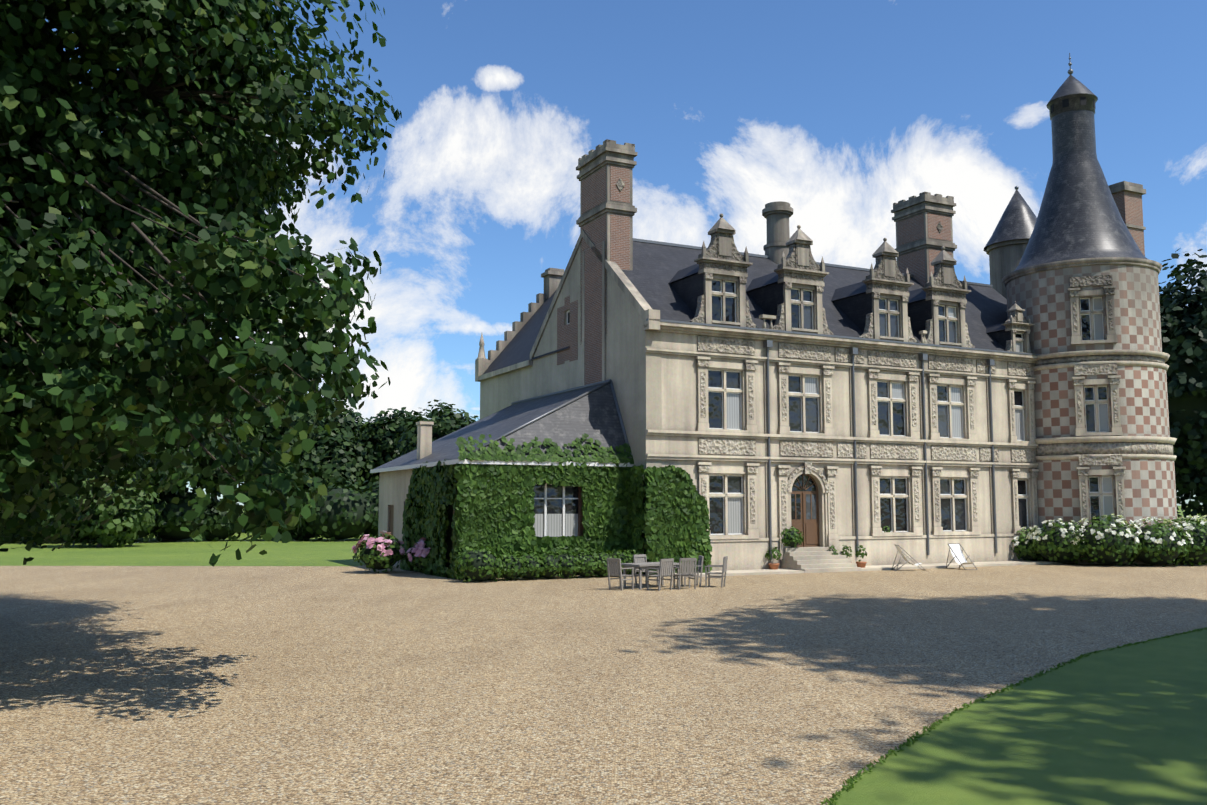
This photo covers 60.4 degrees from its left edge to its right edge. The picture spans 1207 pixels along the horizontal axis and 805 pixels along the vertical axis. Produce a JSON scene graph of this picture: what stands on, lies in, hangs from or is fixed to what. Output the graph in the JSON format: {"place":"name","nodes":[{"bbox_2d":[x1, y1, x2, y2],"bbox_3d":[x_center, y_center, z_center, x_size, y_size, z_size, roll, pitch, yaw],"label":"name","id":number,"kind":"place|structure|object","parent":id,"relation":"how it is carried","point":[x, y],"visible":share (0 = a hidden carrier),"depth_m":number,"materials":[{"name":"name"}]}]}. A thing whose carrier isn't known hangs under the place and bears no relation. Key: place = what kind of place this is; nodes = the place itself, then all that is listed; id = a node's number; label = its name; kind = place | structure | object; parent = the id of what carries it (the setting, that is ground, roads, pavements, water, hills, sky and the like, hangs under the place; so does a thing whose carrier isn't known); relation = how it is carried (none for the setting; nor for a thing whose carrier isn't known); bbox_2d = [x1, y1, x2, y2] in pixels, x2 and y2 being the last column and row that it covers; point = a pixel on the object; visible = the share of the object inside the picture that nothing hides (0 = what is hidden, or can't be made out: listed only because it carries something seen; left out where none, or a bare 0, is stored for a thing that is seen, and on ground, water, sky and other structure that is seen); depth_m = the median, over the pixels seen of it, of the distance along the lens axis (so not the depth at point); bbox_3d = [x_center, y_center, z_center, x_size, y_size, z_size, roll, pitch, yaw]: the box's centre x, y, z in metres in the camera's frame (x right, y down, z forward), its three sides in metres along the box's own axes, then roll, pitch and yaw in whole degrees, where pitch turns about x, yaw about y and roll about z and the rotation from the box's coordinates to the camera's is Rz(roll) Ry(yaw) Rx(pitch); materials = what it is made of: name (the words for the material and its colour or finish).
{"place":"outdoors","nodes":[
{"label":"outdoors","id":0,"kind":"place"},
{"bbox_2d":[41,462,166,546],"bbox_3d":[-30.739,6.164,63.673,6.926,5.694,7.064,0,-6,1],"label":"tree","id":1,"kind":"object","parent":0,"point":[133,520],"depth_m":62.38,"materials":[{"name":"green plant"}]},
{"bbox_2d":[0,0,401,564],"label":"maple","id":2,"kind":"object","parent":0,"point":[255,179],"depth_m":15.22,"materials":[{"name":"green plant"}]},
{"bbox_2d":[0,134,350,492],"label":"tree branches","id":3,"kind":"object","parent":2,"relation":"attached to","point":[176,209],"visible":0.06,"depth_m":14.01,"materials":[{"name":"brown wood"}]},
{"bbox_2d":[0,201,390,566],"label":"maple boughs","id":4,"kind":"object","parent":2,"relation":"attached to","point":[118,403],"visible":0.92,"depth_m":12.99,"materials":[{"name":"green plant"}]},
{"bbox_2d":[378,244,661,565],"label":"rough chateau walls","id":5,"kind":"structure","parent":0,"point":[633,371],"depth_m":42.88,"materials":[{"name":"beige paint"}]},
{"bbox_2d":[482,241,1010,374],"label":"chateau slate roofs","id":6,"kind":"structure","parent":5,"relation":"on","point":[667,281],"depth_m":45.40,"materials":[{"name":"grey stone"}]},
{"bbox_2d":[0,506,1202,565],"bbox_3d":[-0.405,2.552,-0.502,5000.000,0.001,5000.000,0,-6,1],"label":"lawn","id":7,"kind":"structure","parent":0,"point":[153,551],"depth_m":55.02,"materials":[{"name":"green plant"}]},
{"bbox_2d":[90,407,251,541],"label":"tree","id":8,"kind":"object","parent":7,"relation":"on","point":[210,485],"depth_m":71.15,"materials":[{"name":"green plant"}]},
{"bbox_2d":[10,474,378,543],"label":"bushes","id":9,"kind":"object","parent":7,"relation":"on","point":[208,522],"visible":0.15,"depth_m":72.40,"materials":[{"name":"green plant"}]},
{"bbox_2d":[182,348,305,505],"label":"tree","id":10,"kind":"object","parent":7,"relation":"on","point":[263,429],"depth_m":95.36,"materials":[{"name":"green plant"}]},
{"bbox_2d":[238,395,371,486],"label":"tree","id":11,"kind":"object","parent":7,"relation":"on","point":[348,423],"visible":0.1,"depth_m":96.19,"materials":[{"name":"green plant"}]},
{"bbox_2d":[256,366,354,416],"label":"branch","id":12,"kind":"object","parent":7,"relation":"on","point":[344,401],"depth_m":131.57,"materials":[{"name":"brown wood"}]},
{"bbox_2d":[262,427,378,491],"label":"tree","id":13,"kind":"object","parent":7,"relation":"on","point":[347,465],"depth_m":92.60,"materials":[{"name":"green plant"}]},
{"bbox_2d":[394,399,479,456],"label":"tree","id":14,"kind":"object","parent":7,"relation":"on","point":[448,420],"depth_m":87.58,"materials":[{"name":"green plant"}]},
{"bbox_2d":[1,0,1206,541],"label":"background trees","id":15,"kind":"object","parent":7,"relation":"on","point":[1189,404],"visible":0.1,"depth_m":73.24,"materials":[{"name":"green plant"}]},
{"bbox_2d":[1159,248,1206,520],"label":"tree","id":16,"kind":"object","parent":7,"relation":"on","point":[1190,480],"visible":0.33,"depth_m":74.26,"materials":[{"name":"green plant"}]},
{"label":"trunk and limbs of the tree behind the wing","id":17,"kind":"object","parent":7,"relation":"on","visible":0},
{"bbox_2d":[355,407,430,488],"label":"tree","id":18,"kind":"object","parent":17,"relation":"attached to","point":[376,431],"visible":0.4,"depth_m":94.62,"materials":[{"name":"green plant"}]},
{"bbox_2d":[0,562,1206,804],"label":"gravel court","id":19,"kind":"object","parent":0,"point":[240,686],"depth_m":15.94,"materials":[{"name":"beige gravel"}]},
{"bbox_2d":[399,433,711,579],"bbox_3d":[-2.725,3.755,37.944,12.750,5.410,5.344,-2,-6,15],"label":"ivy foliage","id":20,"kind":"object","parent":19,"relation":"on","point":[493,508],"visible":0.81,"depth_m":37.89,"materials":[{"name":"green plant"}]},
{"bbox_2d":[607,554,727,590],"bbox_3d":[2.004,5.282,32.182,3.150,0.960,2.926,-2,-6,24],"label":"patio dining set","id":21,"kind":"object","parent":19,"relation":"on","point":[664,567],"visible":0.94,"depth_m":31.76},
{"bbox_2d":[353,513,1206,582],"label":"shrub foliage","id":22,"kind":"object","parent":19,"relation":"on","point":[1029,550],"visible":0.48,"depth_m":41.17,"materials":[{"name":"green plant"}]},
{"bbox_2d":[352,531,430,561],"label":"pink hydrangea flowers","id":23,"kind":"object","parent":22,"relation":"attached to","point":[419,550],"visible":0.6,"depth_m":38.87,"materials":[{"name":"pink plant"}]},
{"bbox_2d":[1011,514,1206,546],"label":"white rose blossom","id":24,"kind":"object","parent":22,"relation":"attached to","point":[1127,535],"visible":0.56,"depth_m":43.93,"materials":[{"name":"white plant"}]},
{"bbox_2d":[416,139,1176,570],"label":"stone facade wall","id":25,"kind":"structure","parent":19,"relation":"on","point":[684,425],"depth_m":43.41,"materials":[{"name":"beige stone"}]},
{"bbox_2d":[375,383,629,468],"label":"annex roof","id":26,"kind":"structure","parent":25,"relation":"attached to","point":[594,415],"depth_m":39.96,"materials":[{"name":"grey stone"}]},
{"bbox_2d":[441,467,646,578],"bbox_3d":[-2.741,4.300,38.142,11.797,4.069,5.051,-1,-6,15],"label":"ivy","id":27,"kind":"object","parent":25,"relation":"attached to","point":[448,541],"visible":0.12,"depth_m":37.68,"materials":[{"name":"green plant"}]},
{"bbox_2d":[578,486,583,535],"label":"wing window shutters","id":28,"kind":"object","parent":25,"relation":"attached to","point":[580,523],"visible":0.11,"depth_m":38.43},
{"bbox_2d":[370,279,1113,535],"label":"window recesses","id":29,"kind":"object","parent":25,"relation":"in","point":[467,461],"depth_m":42.34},
{"bbox_2d":[533,280,1106,537],"bbox_3d":[7.337,0.295,43.739,30.386,10.515,6.728,1,-6,-13],"label":"window glass","id":30,"kind":"object","parent":29,"relation":"in","point":[554,506],"visible":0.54,"depth_m":42.51,"materials":[{"name":"glass"}]},
{"bbox_2d":[468,53,1072,559],"bbox_3d":[8.098,-5.145,49.645,34.913,24.231,13.765,3,-6,-27],"label":"chateau leadwork","id":31,"kind":"object","parent":25,"relation":"attached to","point":[768,345],"visible":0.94,"depth_m":42.93,"materials":[{"name":"grey metal"}]},
{"bbox_2d":[557,166,1144,384],"bbox_3d":[12.783,-3.769,49.545,30.072,14.578,5.229,2,-6,-21],"label":"brick chimney","id":32,"kind":"object","parent":25,"relation":"attached to","point":[1128,205],"visible":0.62,"depth_m":43.59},
{"bbox_2d":[616,178,1172,528],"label":"stone trim","id":33,"kind":"structure","parent":25,"relation":"attached to","point":[748,447],"depth_m":44.05,"materials":[{"name":"beige stone"}]},
{"bbox_2d":[984,75,1147,270],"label":"conical roof","id":34,"kind":"structure","parent":25,"relation":"attached to","point":[1079,216],"depth_m":49.27,"materials":[{"name":"metal"}]},
{"bbox_2d":[1049,97,1095,112],"bbox_3d":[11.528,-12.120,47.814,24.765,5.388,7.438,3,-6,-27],"label":"turret windows","id":35,"kind":"structure","parent":34,"relation":"in","point":[1065,102],"depth_m":49.94,"materials":[{"name":"grey glass"}]},
{"bbox_2d":[780,547,860,572],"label":"entrance steps","id":36,"kind":"structure","parent":19,"relation":"on","point":[814,559],"depth_m":40.34,"materials":[{"name":"beige stone"}]},
{"bbox_2d":[670,560,1067,577],"bbox_3d":[11.241,6.742,41.889,19.844,0.236,1.549,3,-6,-27],"label":"paving strip","id":37,"kind":"object","parent":19,"relation":"on","point":[866,568],"visible":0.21,"depth_m":41.89,"materials":[{"name":"beige stone"}]},
{"bbox_2d":[768,561,866,569],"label":"flower pots","id":38,"kind":"object","parent":37,"relation":"on","point":[861,564],"visible":0.08,"depth_m":40.29,"materials":[{"name":"orange ceramic"}]},
{"bbox_2d":[892,543,976,570],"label":"deck chair frames","id":39,"kind":"structure","parent":19,"relation":"on","point":[946,563],"depth_m":41.13,"materials":[{"name":"wood"}]},
{"bbox_2d":[895,544,973,565],"bbox_3d":[13.054,6.052,41.243,3.289,0.800,0.920,2,-6,-18],"label":"deckchair canvas","id":40,"kind":"object","parent":39,"relation":"attached to","point":[956,549],"visible":0.88,"depth_m":41.76,"materials":[{"name":"white fabric"}]},
{"bbox_2d":[1006,265,1176,530],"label":"checkered tower walls","id":41,"kind":"structure","parent":19,"relation":"on","point":[1042,298],"depth_m":46.58,"materials":[{"name":"stone"}]},
{"bbox_2d":[45,0,1206,505],"label":"sky","id":42,"kind":"structure","parent":0,"point":[841,112],"materials":[{"name":"blue"}]},
{"bbox_2d":[533,298,1112,536],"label":"curtains","id":43,"kind":"object","parent":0,"point":[554,525],"visible":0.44,"depth_m":42.30,"materials":[{"name":"white fabric"}]},
{"bbox_2d":[820,627,1206,804],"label":"lawn","id":44,"kind":"structure","parent":0,"point":[1125,725],"depth_m":11.09,"materials":[{"name":"green plant"}]}
]}

